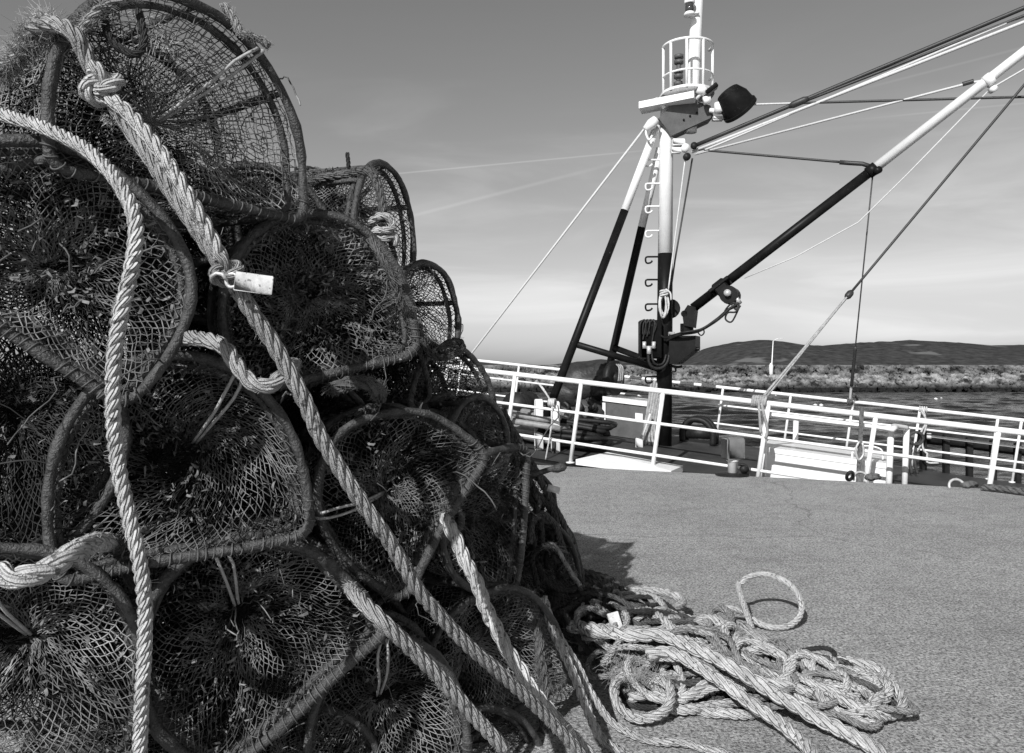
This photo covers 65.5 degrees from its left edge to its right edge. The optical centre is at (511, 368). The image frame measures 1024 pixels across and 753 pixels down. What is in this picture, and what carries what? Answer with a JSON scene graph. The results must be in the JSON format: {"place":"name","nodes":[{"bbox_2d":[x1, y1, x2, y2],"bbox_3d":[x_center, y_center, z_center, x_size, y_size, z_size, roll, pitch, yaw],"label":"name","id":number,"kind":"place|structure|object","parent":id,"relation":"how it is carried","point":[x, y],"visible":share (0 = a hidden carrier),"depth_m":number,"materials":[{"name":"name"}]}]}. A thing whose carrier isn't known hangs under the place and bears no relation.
{"place":"outdoors","nodes":[
{"label":"outdoors","id":0,"kind":"place"},
{"bbox_2d":[0,448,1023,752],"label":"quay","id":1,"kind":"structure","parent":0,"point":[918,590],"depth_m":4.91,"materials":[{"name":"concrete"}]},
{"bbox_2d":[20,643,230,752],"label":"pot","id":2,"kind":"object","parent":1,"relation":"on","point":[153,745],"visible":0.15,"depth_m":2.12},
{"bbox_2d":[0,513,159,752],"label":"pot","id":3,"kind":"object","parent":2,"relation":"on","point":[39,627],"visible":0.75,"depth_m":1.83,"materials":[{"name":"fabric"}]},
{"bbox_2d":[0,531,126,589],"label":"rope","id":4,"kind":"object","parent":3,"relation":"on","point":[61,559],"visible":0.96,"depth_m":1.47,"materials":[{"name":"fabric"}]},
{"bbox_2d":[0,308,132,567],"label":"pot","id":5,"kind":"object","parent":3,"relation":"on","point":[34,433],"visible":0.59,"depth_m":1.87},
{"bbox_2d":[0,134,197,444],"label":"pot","id":6,"kind":"object","parent":5,"relation":"on","point":[71,271],"visible":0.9,"depth_m":1.78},
{"bbox_2d":[0,108,160,752],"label":"rope","id":7,"kind":"object","parent":6,"relation":"on","point":[106,168],"visible":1,"depth_m":1.49,"materials":[{"name":"fabric"}]},
{"bbox_2d":[0,0,309,238],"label":"pot","id":8,"kind":"object","parent":6,"relation":"on","point":[60,57],"visible":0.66,"depth_m":2.02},
{"bbox_2d":[0,0,83,102],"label":"net","id":9,"kind":"object","parent":8,"relation":"on","point":[20,52],"visible":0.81,"depth_m":1.66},
{"bbox_2d":[63,0,136,46],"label":"rope","id":10,"kind":"object","parent":8,"relation":"attached to","point":[90,19],"visible":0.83,"depth_m":1.67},
{"bbox_2d":[101,8,148,57],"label":"rope","id":11,"kind":"object","parent":8,"relation":"hanging from","point":[139,51],"visible":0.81,"depth_m":1.70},
{"bbox_2d":[218,2,273,50],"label":"rope","id":12,"kind":"object","parent":8,"relation":"attached to","point":[261,40],"visible":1,"depth_m":1.93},
{"bbox_2d":[17,15,587,752],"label":"rope","id":13,"kind":"object","parent":8,"relation":"on","point":[77,39],"visible":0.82,"depth_m":1.63,"materials":[{"name":"fabric"}]},
{"bbox_2d":[78,60,244,287],"bbox_3d":[-0.698,-0.382,1.563,0.378,0.463,0.083,0,0,16],"label":"rope","id":14,"kind":"object","parent":13,"relation":"attached to","point":[99,86],"visible":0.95,"depth_m":1.53,"materials":[{"name":"fabric"}]},
{"bbox_2d":[209,271,273,294],"bbox_3d":[-0.512,-0.162,1.511,0.120,0.045,0.012,0,0,-3],"label":"plastic tag","id":15,"kind":"object","parent":13,"relation":"attached to","point":[253,283],"visible":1,"depth_m":1.51,"materials":[{"name":"plastic"}]},
{"bbox_2d":[0,479,187,681],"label":"pot","id":16,"kind":"object","parent":2,"relation":"on","point":[89,653],"visible":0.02,"depth_m":2.32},
{"bbox_2d":[8,358,229,524],"bbox_3d":[-1.258,0.214,2.562,0.596,0.507,0.748,6,-3,-30],"label":"pot","id":17,"kind":"object","parent":16,"relation":"on","point":[10,497],"visible":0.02,"depth_m":2.44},
{"bbox_2d":[128,502,386,752],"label":"pot","id":18,"kind":"object","parent":2,"relation":"on","point":[234,609],"visible":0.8,"depth_m":2.09,"materials":[{"name":"fabric"}]},
{"bbox_2d":[36,350,315,594],"bbox_3d":[-0.861,0.215,2.028,0.617,0.523,0.668,-9,4,-26],"label":"pot","id":19,"kind":"object","parent":18,"relation":"on","point":[176,453],"visible":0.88,"depth_m":1.97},
{"bbox_2d":[149,330,302,393],"bbox_3d":[-0.790,-0.025,1.956,0.193,0.156,0.866,0,0,-45],"label":"rope","id":20,"kind":"object","parent":19,"relation":"on","point":[235,363],"visible":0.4,"depth_m":1.67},
{"bbox_2d":[338,573,509,752],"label":"rope","id":21,"kind":"object","parent":18,"relation":"on","point":[391,629],"visible":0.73,"depth_m":1.99,"materials":[{"name":"fabric"}]},
{"bbox_2d":[202,641,381,752],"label":"pot","id":22,"kind":"object","parent":1,"relation":"on","point":[364,730],"visible":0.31,"depth_m":2.31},
{"bbox_2d":[122,496,326,692],"bbox_3d":[-1.014,0.733,2.762,0.612,0.502,0.651,-3,2,-30],"label":"pot","id":23,"kind":"object","parent":22,"relation":"on","point":[255,627],"visible":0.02,"depth_m":2.61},
{"bbox_2d":[273,585,472,752],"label":"pot","id":24,"kind":"object","parent":22,"relation":"on","point":[378,675],"visible":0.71,"depth_m":2.35,"materials":[{"name":"fabric"}]},
{"bbox_2d":[350,671,542,752],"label":"pot","id":25,"kind":"object","parent":1,"relation":"on","point":[522,725],"visible":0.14,"depth_m":2.73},
{"bbox_2d":[373,560,568,752],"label":"pot","id":26,"kind":"object","parent":1,"relation":"on","point":[484,640],"visible":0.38,"depth_m":2.87,"materials":[{"name":"fabric"}]},
{"bbox_2d":[291,544,480,676],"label":"pot","id":27,"kind":"object","parent":26,"relation":"on","point":[423,608],"visible":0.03,"depth_m":3.01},
{"bbox_2d":[284,442,464,631],"bbox_3d":[-0.524,0.512,2.741,0.555,0.528,0.601,-42,13,-15],"label":"pot","id":28,"kind":"object","parent":27,"relation":"on","point":[380,600],"visible":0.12,"depth_m":2.60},
{"bbox_2d":[201,361,389,511],"bbox_3d":[-0.890,0.211,2.805,0.613,0.576,0.655,-34,16,-26],"label":"pot","id":29,"kind":"object","parent":28,"relation":"on","point":[350,398],"visible":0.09,"depth_m":2.69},
{"bbox_2d":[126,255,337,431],"bbox_3d":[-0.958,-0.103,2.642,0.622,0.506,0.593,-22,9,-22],"label":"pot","id":30,"kind":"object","parent":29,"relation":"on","point":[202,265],"visible":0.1,"depth_m":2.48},
{"bbox_2d":[203,209,420,420],"bbox_3d":[-0.665,-0.140,2.476,0.613,0.628,0.647,-16,7,-25],"label":"pot","id":31,"kind":"object","parent":29,"relation":"on","point":[304,296],"visible":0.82,"depth_m":2.36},
{"bbox_2d":[366,236,424,320],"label":"rope","id":32,"kind":"object","parent":31,"relation":"on","point":[385,264],"visible":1,"depth_m":2.17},
{"bbox_2d":[294,400,496,622],"bbox_3d":[-0.399,0.371,2.499,0.547,0.537,0.649,36,-14,-20],"label":"pot","id":33,"kind":"object","parent":28,"relation":"on","point":[377,487],"visible":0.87,"depth_m":2.40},
{"bbox_2d":[321,373,389,404],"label":"rope","id":34,"kind":"object","parent":33,"relation":"on","point":[375,389],"visible":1,"depth_m":2.17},
{"bbox_2d":[434,499,594,752],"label":"rope","id":35,"kind":"object","parent":33,"relation":"on","point":[516,664],"visible":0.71,"depth_m":2.27,"materials":[{"name":"fabric"}]},
{"bbox_2d":[324,408,498,522],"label":"pot","id":36,"kind":"object","parent":27,"relation":"on","point":[469,430],"visible":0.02,"depth_m":3.10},
{"bbox_2d":[282,276,431,419],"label":"pot","id":37,"kind":"object","parent":36,"relation":"on","point":[427,397],"visible":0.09,"depth_m":3.11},
{"bbox_2d":[317,340,496,439],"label":"pot","id":38,"kind":"object","parent":36,"relation":"on","point":[413,383],"visible":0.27,"depth_m":3.28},
{"bbox_2d":[322,251,462,353],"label":"pot","id":39,"kind":"object","parent":38,"relation":"on","point":[428,267],"visible":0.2,"depth_m":3.23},
{"bbox_2d":[229,159,416,278],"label":"pot","id":40,"kind":"object","parent":39,"relation":"on","point":[351,205],"visible":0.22,"depth_m":3.14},
{"bbox_2d":[307,166,391,226],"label":"rope","id":41,"kind":"object","parent":40,"relation":"on","point":[370,173],"visible":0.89,"depth_m":2.86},
{"bbox_2d":[368,212,400,246],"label":"rope","id":42,"kind":"object","parent":40,"relation":"attached to","point":[390,235],"visible":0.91,"depth_m":2.77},
{"bbox_2d":[418,318,465,362],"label":"rope","id":43,"kind":"object","parent":39,"relation":"attached to","point":[440,348],"visible":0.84,"depth_m":2.95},
{"bbox_2d":[337,405,558,602],"bbox_3d":[-0.189,0.462,2.883,0.682,0.696,0.609,0,-6,38],"label":"pot","id":44,"kind":"object","parent":26,"relation":"on","point":[450,575],"visible":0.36,"depth_m":2.85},
{"bbox_2d":[519,583,565,733],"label":"rope","id":45,"kind":"object","parent":26,"relation":"hanging from","point":[539,636],"visible":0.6,"depth_m":2.87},
{"bbox_2d":[430,518,582,640],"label":"pot","id":46,"kind":"object","parent":1,"relation":"on","point":[526,577],"visible":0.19,"depth_m":3.69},
{"bbox_2d":[409,491,517,609],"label":"pot","id":47,"kind":"object","parent":46,"relation":"on","point":[503,529],"visible":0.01,"depth_m":3.56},
{"bbox_2d":[475,418,522,557],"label":"pot","id":48,"kind":"object","parent":47,"relation":"on","point":[518,523],"visible":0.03,"depth_m":3.55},
{"bbox_2d":[393,392,509,492],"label":"pot","id":49,"kind":"object","parent":48,"relation":"on","point":[459,410],"visible":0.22,"depth_m":3.10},
{"bbox_2d":[508,426,575,582],"bbox_3d":[0.151,0.624,3.586,0.485,0.778,0.080,0,0,-41],"label":"rope","id":50,"kind":"object","parent":48,"relation":"hanging from","point":[546,504],"visible":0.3,"depth_m":3.53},
{"bbox_2d":[501,407,584,590],"bbox_3d":[0.157,0.616,3.640,0.512,0.890,0.067,0,0,-40],"label":"rope","id":51,"kind":"object","parent":48,"relation":"hanging from","point":[543,486],"visible":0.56,"depth_m":3.61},
{"bbox_2d":[526,510,567,554],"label":"rope","id":52,"kind":"object","parent":46,"relation":"on","point":[549,518],"visible":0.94,"depth_m":3.46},
{"bbox_2d":[529,546,582,593],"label":"rope","id":53,"kind":"object","parent":46,"relation":"on","point":[540,570],"visible":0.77,"depth_m":3.52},
{"bbox_2d":[540,541,582,588],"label":"rope","id":54,"kind":"object","parent":46,"relation":"on","point":[564,561],"visible":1,"depth_m":3.39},
{"bbox_2d":[540,595,630,752],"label":"rope","id":55,"kind":"object","parent":1,"relation":"on","point":[586,707],"visible":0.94,"depth_m":2.80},
{"bbox_2d":[539,569,633,655],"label":"rope","id":56,"kind":"object","parent":1,"relation":"on","point":[610,583],"visible":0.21,"depth_m":3.90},
{"bbox_2d":[577,614,633,656],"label":"rope","id":57,"kind":"object","parent":1,"relation":"on","point":[580,648],"visible":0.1,"depth_m":3.47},
{"bbox_2d":[587,580,695,625],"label":"rope","id":58,"kind":"object","parent":57,"relation":"on","point":[613,606],"visible":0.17,"depth_m":3.56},
{"bbox_2d":[584,589,679,616],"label":"rope","id":59,"kind":"object","parent":58,"relation":"on","point":[629,597],"visible":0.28,"depth_m":3.69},
{"bbox_2d":[539,608,733,752],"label":"rope","id":60,"kind":"object","parent":1,"relation":"on","point":[637,736],"visible":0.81,"depth_m":2.78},
{"bbox_2d":[584,648,688,690],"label":"rope","id":61,"kind":"object","parent":1,"relation":"on","point":[591,657],"visible":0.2,"depth_m":3.12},
{"bbox_2d":[581,621,694,668],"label":"rope","id":62,"kind":"object","parent":1,"relation":"on","point":[586,638],"visible":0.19,"depth_m":3.13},
{"bbox_2d":[574,605,650,672],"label":"rope","id":63,"kind":"object","parent":62,"relation":"on","point":[592,634],"visible":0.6,"depth_m":3.29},
{"bbox_2d":[618,684,659,710],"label":"rope","id":64,"kind":"object","parent":1,"relation":"on","point":[640,706],"visible":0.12,"depth_m":3.02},
{"bbox_2d":[623,660,709,708],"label":"rope","id":65,"kind":"object","parent":64,"relation":"on","point":[687,696],"visible":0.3,"depth_m":3.00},
{"bbox_2d":[624,655,686,703],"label":"rope","id":66,"kind":"object","parent":1,"relation":"on","point":[648,695],"visible":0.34,"depth_m":3.02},
{"bbox_2d":[609,667,720,723],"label":"rope","id":67,"kind":"object","parent":1,"relation":"on","point":[658,714],"visible":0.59,"depth_m":2.94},
{"bbox_2d":[589,635,662,691],"bbox_3d":[0.466,1.148,3.147,0.310,0.222,0.432,0,0,19],"label":"fibre tuft","id":68,"kind":"object","parent":67,"relation":"on","point":[636,678],"visible":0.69,"depth_m":3.04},
{"bbox_2d":[621,682,767,720],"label":"rope","id":69,"kind":"object","parent":1,"relation":"on","point":[726,713],"visible":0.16,"depth_m":2.93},
{"bbox_2d":[653,692,757,716],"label":"rope","id":70,"kind":"object","parent":1,"relation":"on","point":[691,709],"visible":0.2,"depth_m":2.97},
{"bbox_2d":[667,614,767,643],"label":"rope","id":71,"kind":"object","parent":1,"relation":"on","point":[753,634],"visible":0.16,"depth_m":3.43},
{"bbox_2d":[566,620,893,752],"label":"rope","id":72,"kind":"object","parent":1,"relation":"on","point":[821,720],"visible":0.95,"depth_m":2.90,"materials":[{"name":"fabric"}]},
{"bbox_2d":[645,645,817,752],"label":"rope","id":73,"kind":"object","parent":1,"relation":"on","point":[776,720],"visible":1,"depth_m":2.90,"materials":[{"name":"fabric"}]},
{"bbox_2d":[720,571,804,663],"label":"rope","id":74,"kind":"object","parent":1,"relation":"on","point":[750,619],"visible":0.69,"depth_m":4.02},
{"bbox_2d":[770,651,861,709],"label":"rope","id":75,"kind":"object","parent":1,"relation":"on","point":[822,687],"visible":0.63,"depth_m":3.00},
{"bbox_2d":[756,662,908,720],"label":"rope","id":76,"kind":"object","parent":1,"relation":"on","point":[900,695],"visible":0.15,"depth_m":3.01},
{"bbox_2d":[743,650,895,720],"bbox_3d":[1.160,1.227,3.111,0.329,0.198,0.575,0,0,-30],"label":"rope","id":77,"kind":"object","parent":76,"relation":"on","point":[760,660],"visible":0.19,"depth_m":3.14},
{"bbox_2d":[836,666,920,715],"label":"rope","id":78,"kind":"object","parent":77,"relation":"on","point":[911,709],"visible":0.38,"depth_m":2.85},
{"bbox_2d":[794,647,877,702],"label":"rope","id":79,"kind":"object","parent":1,"relation":"on","point":[806,663],"visible":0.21,"depth_m":3.11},
{"bbox_2d":[671,604,776,639],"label":"rope","id":80,"kind":"object","parent":79,"relation":"on","point":[715,609],"visible":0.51,"depth_m":3.52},
{"bbox_2d":[734,637,881,688],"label":"rope","id":81,"kind":"object","parent":79,"relation":"on","point":[793,666],"visible":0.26,"depth_m":3.18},
{"bbox_2d":[800,649,881,692],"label":"rope","id":82,"kind":"object","parent":1,"relation":"on","point":[854,687],"visible":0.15,"depth_m":2.97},
{"bbox_2d":[788,643,897,699],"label":"rope","id":83,"kind":"object","parent":1,"relation":"on","point":[871,665],"visible":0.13,"depth_m":3.37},
{"bbox_2d":[706,631,808,700],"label":"rope","id":84,"kind":"object","parent":83,"relation":"on","point":[715,641],"visible":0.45,"depth_m":3.14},
{"bbox_2d":[823,671,892,721],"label":"rope","id":85,"kind":"object","parent":83,"relation":"on","point":[849,703],"visible":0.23,"depth_m":2.86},
{"bbox_2d":[810,674,886,725],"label":"rope","id":86,"kind":"object","parent":1,"relation":"on","point":[874,701],"visible":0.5,"depth_m":2.86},
{"bbox_2d":[718,632,883,730],"bbox_3d":[1.067,1.192,3.100,0.364,0.243,0.728,0,0,-23],"label":"rope","id":87,"kind":"object","parent":86,"relation":"on","point":[876,725],"visible":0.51,"depth_m":3.00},
{"bbox_2d":[831,657,896,705],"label":"rope","id":88,"kind":"object","parent":1,"relation":"on","point":[867,684],"visible":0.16,"depth_m":2.98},
{"bbox_2d":[981,483,1023,494],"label":"rope","id":89,"kind":"object","parent":1,"relation":"on","point":[1005,488],"visible":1,"depth_m":8.28,"materials":[{"name":"fabric"}]},
{"bbox_2d":[0,340,1023,364],"bbox_3d":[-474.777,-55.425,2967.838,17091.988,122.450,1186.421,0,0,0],"label":"hills","id":90,"kind":"structure","parent":0,"point":[902,352],"depth_m":2782.09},
{"bbox_2d":[0,0,1023,364],"label":"sky","id":91,"kind":"structure","parent":0,"point":[499,121],"materials":[{"name":"grey"}]},
{"bbox_2d":[15,390,1023,483],"bbox_3d":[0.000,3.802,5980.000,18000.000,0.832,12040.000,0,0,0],"label":"water","id":92,"kind":"structure","parent":0,"point":[1007,404],"depth_m":64.71,"materials":[{"name":"black liquid"}]},
{"bbox_2d":[0,365,1020,389],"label":"breakwater","id":93,"kind":"object","parent":92,"relation":"in","point":[815,371],"visible":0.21,"depth_m":140.33,"materials":[{"name":"stone"}]},
{"bbox_2d":[411,364,1023,375],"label":"stones","id":94,"kind":"object","parent":93,"relation":"on","point":[806,369],"visible":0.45,"depth_m":138.14,"materials":[{"name":"stone"}]},
{"bbox_2d":[228,0,1023,488],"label":"fishing boat","id":95,"kind":"object","parent":92,"relation":"on","point":[662,344],"visible":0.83,"depth_m":11.59,"materials":[{"name":"black paint"}]},
{"bbox_2d":[507,408,573,445],"bbox_3d":[0.457,0.868,12.032,1.167,0.544,1.272,0,0,23],"label":"hose","id":96,"kind":"object","parent":95,"relation":"on","point":[525,421],"visible":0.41,"depth_m":11.57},
{"bbox_2d":[543,417,617,451],"bbox_3d":[1.009,0.968,11.902,1.039,0.516,1.202,0,0,25],"label":"hose","id":97,"kind":"object","parent":95,"relation":"on","point":[588,432],"visible":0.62,"depth_m":11.56,"materials":[{"name":"black rubber"}]},
{"bbox_2d":[557,361,624,435],"bbox_3d":[1.231,0.614,12.949,1.258,1.484,0.741,0,0,18],"label":"deck winch","id":98,"kind":"object","parent":95,"relation":"on","point":[592,396],"visible":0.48,"depth_m":12.71,"materials":[{"name":"grey metal"}]},
{"bbox_2d":[576,452,682,471],"bbox_3d":[1.576,1.280,10.735,1.366,0.237,0.420,0,0,24],"label":"gangplank","id":99,"kind":"object","parent":95,"relation":"on","point":[607,460],"visible":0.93,"depth_m":10.67,"materials":[{"name":"white paint"}]},
{"bbox_2d":[635,378,660,447],"bbox_3d":[2.069,0.660,11.986,0.526,1.042,0.257,0,0,-35],"label":"rope bundle","id":100,"kind":"object","parent":95,"relation":"on","point":[652,407],"visible":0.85,"depth_m":12.02,"materials":[{"name":"fabric"}]},
{"bbox_2d":[855,407,864,481],"bbox_3d":[4.136,0.934,9.430,0.103,0.955,0.395,0,0,35],"label":"strap","id":101,"kind":"object","parent":95,"relation":"attached to","point":[859,451],"visible":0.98,"depth_m":9.38,"materials":[{"name":"fabric"}]},
{"bbox_2d":[909,431,924,473],"bbox_3d":[5.676,1.178,11.193,0.260,0.611,0.095,0,0,0],"label":"rope coil","id":102,"kind":"object","parent":95,"relation":"hanging from","point":[919,442],"visible":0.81,"depth_m":11.16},
{"bbox_2d":[359,372,1023,391],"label":"riprap","id":103,"kind":"object","parent":92,"relation":"in","point":[946,382],"visible":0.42,"depth_m":132.32,"materials":[{"name":"stone"}]},
{"bbox_2d":[917,430,1023,483],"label":"slatted barrier","id":104,"kind":"object","parent":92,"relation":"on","point":[968,444],"visible":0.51,"depth_m":11.99,"materials":[{"name":"metal"}]},
{"bbox_2d":[715,437,749,477],"bbox_3d":[2.686,1.067,9.700,0.410,0.465,0.410,0,0,0],"label":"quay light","id":105,"kind":"object","parent":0,"point":[732,451],"visible":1,"depth_m":9.61,"materials":[{"name":"grey metal"}]},
{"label":"rope","id":106,"kind":"object","parent":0,"visible":0},
{"bbox_2d":[555,577,698,624],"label":"rope","id":107,"kind":"object","parent":106,"relation":"on","point":[623,601],"visible":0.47,"depth_m":3.67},
{"bbox_2d":[590,599,730,649],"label":"rope","id":108,"kind":"object","parent":106,"relation":"on","point":[700,618],"visible":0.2,"depth_m":3.51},
{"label":"rope","id":109,"kind":"object","parent":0,"visible":0},
{"bbox_2d":[604,639,691,654],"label":"rope","id":110,"kind":"object","parent":109,"relation":"on","point":[634,647],"visible":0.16,"depth_m":3.17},
{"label":"rope","id":111,"kind":"object","parent":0,"visible":0},
{"bbox_2d":[730,647,894,709],"bbox_3d":[1.136,1.219,3.065,0.602,0.196,0.340,0,0,30],"label":"rope","id":112,"kind":"object","parent":111,"relation":"on","point":[884,681],"visible":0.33,"depth_m":2.97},
{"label":"rope","id":113,"kind":"object","parent":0,"visible":0},
{"bbox_2d":[732,630,800,666],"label":"rope","id":114,"kind":"object","parent":113,"relation":"on","point":[764,647],"visible":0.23,"depth_m":3.21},
{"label":"rope","id":115,"kind":"object","parent":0,"visible":0},
{"bbox_2d":[553,589,609,656],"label":"rope","id":116,"kind":"object","parent":115,"relation":"on","point":[567,619],"visible":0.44,"depth_m":3.47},
{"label":"rope","id":117,"kind":"object","parent":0,"visible":0},
{"bbox_2d":[651,611,740,645],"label":"rope","id":118,"kind":"object","parent":117,"relation":"on","point":[726,627],"visible":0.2,"depth_m":3.37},
{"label":"rope","id":119,"kind":"object","parent":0,"visible":0},
{"bbox_2d":[698,635,838,709],"bbox_3d":[0.974,1.186,3.070,0.474,0.204,0.551,0,0,-23],"label":"rope","id":120,"kind":"object","parent":119,"relation":"on","point":[833,702],"visible":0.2,"depth_m":2.89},
{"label":"rope","id":121,"kind":"object","parent":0,"visible":0},
{"bbox_2d":[625,586,686,610],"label":"rope","id":122,"kind":"object","parent":121,"relation":"on","point":[680,603],"visible":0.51,"depth_m":4.14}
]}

